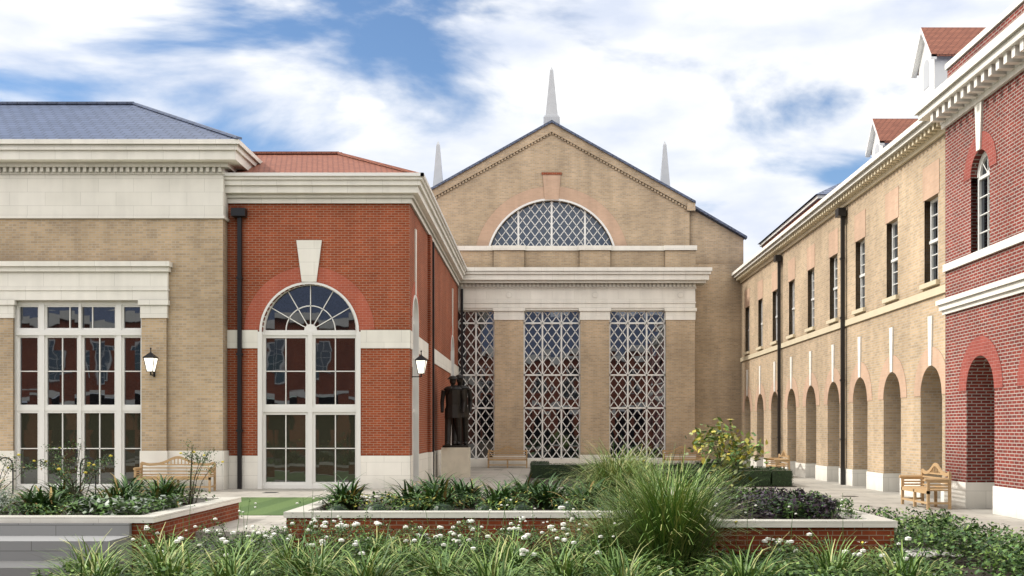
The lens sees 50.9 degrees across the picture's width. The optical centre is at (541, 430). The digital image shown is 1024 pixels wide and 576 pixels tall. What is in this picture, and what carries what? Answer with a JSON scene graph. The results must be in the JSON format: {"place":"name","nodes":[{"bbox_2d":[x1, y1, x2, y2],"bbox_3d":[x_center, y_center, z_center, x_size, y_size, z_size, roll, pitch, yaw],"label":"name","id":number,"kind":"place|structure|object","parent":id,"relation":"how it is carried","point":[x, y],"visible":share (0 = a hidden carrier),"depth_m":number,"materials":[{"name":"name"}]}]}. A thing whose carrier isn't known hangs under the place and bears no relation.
{"place":"outdoors","nodes":[
{"label":"outdoors","id":0,"kind":"place"},
{"bbox_2d":[0,0,1015,262],"label":"sky","id":1,"kind":"structure","parent":0,"point":[759,108],"materials":[{"name":"blue"}]},
{"bbox_2d":[1,467,1023,575],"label":"terrace paving","id":2,"kind":"structure","parent":0,"point":[876,499],"depth_m":28.65,"materials":[{"name":"beige concrete"}]},
{"bbox_2d":[0,457,13,493],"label":"rail hoop","id":3,"kind":"object","parent":2,"relation":"on","point":[12,473],"visible":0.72,"depth_m":31.18,"materials":[{"name":"black metal"}]},
{"bbox_2d":[80,457,95,492],"bbox_3d":[-13.150,1.314,31.200,0.484,1.072,0.044,0,0,0],"label":"rail hoop","id":4,"kind":"object","parent":2,"relation":"on","point":[95,470],"visible":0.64,"depth_m":31.18,"materials":[{"name":"black metal"}]},
{"bbox_2d":[0,497,240,569],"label":"planter","id":5,"kind":"object","parent":2,"relation":"on","point":[221,509],"visible":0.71,"depth_m":18.32,"materials":[{"name":"red brick"}]},
{"bbox_2d":[0,473,214,514],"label":"planter plants","id":6,"kind":"object","parent":5,"relation":"on","point":[120,499],"visible":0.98,"depth_m":18.90,"materials":[{"name":"green plant"}]},
{"bbox_2d":[0,437,223,504],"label":"rose bushes","id":7,"kind":"object","parent":5,"relation":"on","point":[57,470],"visible":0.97,"depth_m":20.93,"materials":[{"name":"green plant"}]},
{"bbox_2d":[0,102,261,489],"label":"yellow brick block","id":8,"kind":"structure","parent":2,"relation":"on","point":[114,220],"depth_m":33.40,"materials":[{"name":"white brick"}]},
{"bbox_2d":[143,348,158,376],"bbox_3d":[-11.980,-2.092,33.050,0.360,0.885,0.480,0,0,0],"label":"wall lantern","id":9,"kind":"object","parent":8,"relation":"attached to","point":[150,360],"depth_m":32.88,"materials":[{"name":"white glass"}]},
{"bbox_2d":[133,456,215,491],"bbox_3d":[-11.050,1.320,32.445,2.310,1.060,0.610,0,0,0],"label":"bench","id":10,"kind":"object","parent":2,"relation":"on","point":[141,467],"visible":0.84,"depth_m":32.69,"materials":[{"name":"brown wood"}]},
{"bbox_2d":[239,497,327,514],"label":"lawn","id":11,"kind":"structure","parent":2,"relation":"on","point":[272,505],"depth_m":26.55,"materials":[{"name":"green plant"}]},
{"bbox_2d":[223,151,466,488],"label":"red brick wing","id":12,"kind":"structure","parent":2,"relation":"on","point":[346,273],"depth_m":33.90,"materials":[{"name":"red brick"}]},
{"bbox_2d":[412,350,426,377],"bbox_3d":[-3.870,-2.092,34.150,0.480,0.885,0.360,0,0,0],"label":"wall lantern","id":13,"kind":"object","parent":12,"relation":"attached to","point":[421,362],"depth_m":34.03,"materials":[{"name":"white glass"}]},
{"bbox_2d":[440,374,472,477],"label":"soldier statue","id":14,"kind":"object","parent":2,"relation":"on","point":[455,456],"visible":1,"depth_m":41.88,"materials":[{"name":"metal"}]},
{"bbox_2d":[284,496,664,563],"bbox_3d":[-0.905,1.845,20.650,6.990,0.890,4.580,0,0,0],"label":"planter","id":15,"kind":"object","parent":2,"relation":"on","point":[398,520],"visible":0.23,"depth_m":18.40,"materials":[{"name":"red brick"}]},
{"bbox_2d":[303,471,651,510],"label":"planter plants","id":16,"kind":"object","parent":15,"relation":"on","point":[445,496],"visible":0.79,"depth_m":19.95,"materials":[{"name":"green plant"}]},
{"bbox_2d":[551,438,682,508],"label":"ornamental grass","id":17,"kind":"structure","parent":15,"relation":"on","point":[602,473],"depth_m":20.59,"materials":[{"name":"green plant"}]},
{"bbox_2d":[487,446,527,467],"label":"bench","id":18,"kind":"object","parent":2,"relation":"on","point":[507,459],"visible":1,"depth_m":52.78,"materials":[{"name":"brown wood"}]},
{"bbox_2d":[431,67,746,466],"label":"end hall","id":19,"kind":"structure","parent":2,"relation":"on","point":[599,292],"depth_m":54.18,"materials":[{"name":"beige brick"}]},
{"bbox_2d":[527,472,796,486],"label":"planter wall","id":20,"kind":"structure","parent":2,"relation":"on","point":[545,481],"depth_m":37.54,"materials":[{"name":"red brick"}]},
{"bbox_2d":[535,474,583,483],"bbox_3d":[3.900,1.736,41.183,8.691,0.244,12.442,0,0,0],"label":"shrub","id":21,"kind":"object","parent":20,"relation":"on","point":[554,476],"visible":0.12,"depth_m":38.05,"materials":[{"name":"green plant"}]},
{"bbox_2d":[530,459,792,485],"bbox_3d":[3.901,1.562,41.239,8.691,0.631,12.562,0,0,0],"label":"box hedge parterre","id":22,"kind":"object","parent":20,"relation":"on","point":[768,476],"visible":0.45,"depth_m":35.38,"materials":[{"name":"green plant"}]},
{"bbox_2d":[662,446,703,462],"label":"bench","id":23,"kind":"object","parent":2,"relation":"on","point":[700,458],"visible":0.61,"depth_m":53.00,"materials":[{"name":"brown wood"}]},
{"bbox_2d":[765,450,789,469],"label":"bench","id":24,"kind":"object","parent":2,"relation":"on","point":[779,460],"visible":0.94,"depth_m":41.92,"materials":[{"name":"brown wood"}]},
{"bbox_2d":[695,506,897,574],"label":"planter","id":25,"kind":"object","parent":2,"relation":"on","point":[871,529],"visible":0.28,"depth_m":16.60,"materials":[{"name":"red brick"}]},
{"bbox_2d":[683,417,774,492],"bbox_3d":[3.861,0.627,21.661,1.976,1.793,2.028,0,0,33],"label":"yellow leaf shrub","id":26,"kind":"object","parent":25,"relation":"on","point":[737,454],"visible":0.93,"depth_m":21.39,"materials":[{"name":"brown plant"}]},
{"bbox_2d":[692,485,864,518],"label":"planter plants","id":27,"kind":"object","parent":25,"relation":"on","point":[780,502],"visible":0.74,"depth_m":17.49,"materials":[{"name":"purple plant"}]},
{"bbox_2d":[899,463,950,509],"bbox_3d":[9.245,1.320,25.950,0.610,1.060,1.860,0,0,0],"label":"bench","id":28,"kind":"object","parent":2,"relation":"on","point":[922,489],"visible":1,"depth_m":25.79,"materials":[{"name":"brown wood"}]},
{"bbox_2d":[732,0,1023,519],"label":"building","id":29,"kind":"structure","parent":0,"point":[882,319],"depth_m":29.96,"materials":[{"name":"yellow brick"}]},
{"label":"ground","id":30,"kind":"structure","parent":0,"visible":0},
{"bbox_2d":[0,523,285,575],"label":"garden steps","id":31,"kind":"structure","parent":30,"relation":"on","point":[21,544],"depth_m":16.70,"materials":[{"name":"grey stone"}]},
{"bbox_2d":[7,521,999,575],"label":"perennials","id":32,"kind":"object","parent":30,"relation":"on","point":[497,560],"visible":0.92,"depth_m":14.28,"materials":[{"name":"green plant"}]},
{"bbox_2d":[183,488,850,575],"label":"broadleaf stems","id":33,"kind":"object","parent":30,"relation":"on","point":[332,499],"visible":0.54,"depth_m":16.03,"materials":[{"name":"green plant"}]},
{"bbox_2d":[130,506,916,575],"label":"white flowers","id":34,"kind":"object","parent":30,"relation":"on","point":[267,537],"visible":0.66,"depth_m":16.03,"materials":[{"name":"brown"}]},
{"bbox_2d":[541,442,865,575],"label":"miscanthus","id":35,"kind":"object","parent":30,"relation":"on","point":[678,516],"visible":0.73,"depth_m":15.24,"materials":[{"name":"green plant"}]},
{"bbox_2d":[699,505,1023,575],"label":"ground cover","id":36,"kind":"object","parent":30,"relation":"on","point":[953,532],"visible":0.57,"depth_m":15.36,"materials":[{"name":"green plant"}]},
{"bbox_2d":[894,548,962,557],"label":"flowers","id":37,"kind":"object","parent":30,"relation":"on","point":[913,551],"visible":0.48,"depth_m":16.18,"materials":[{"name":"white plant"}]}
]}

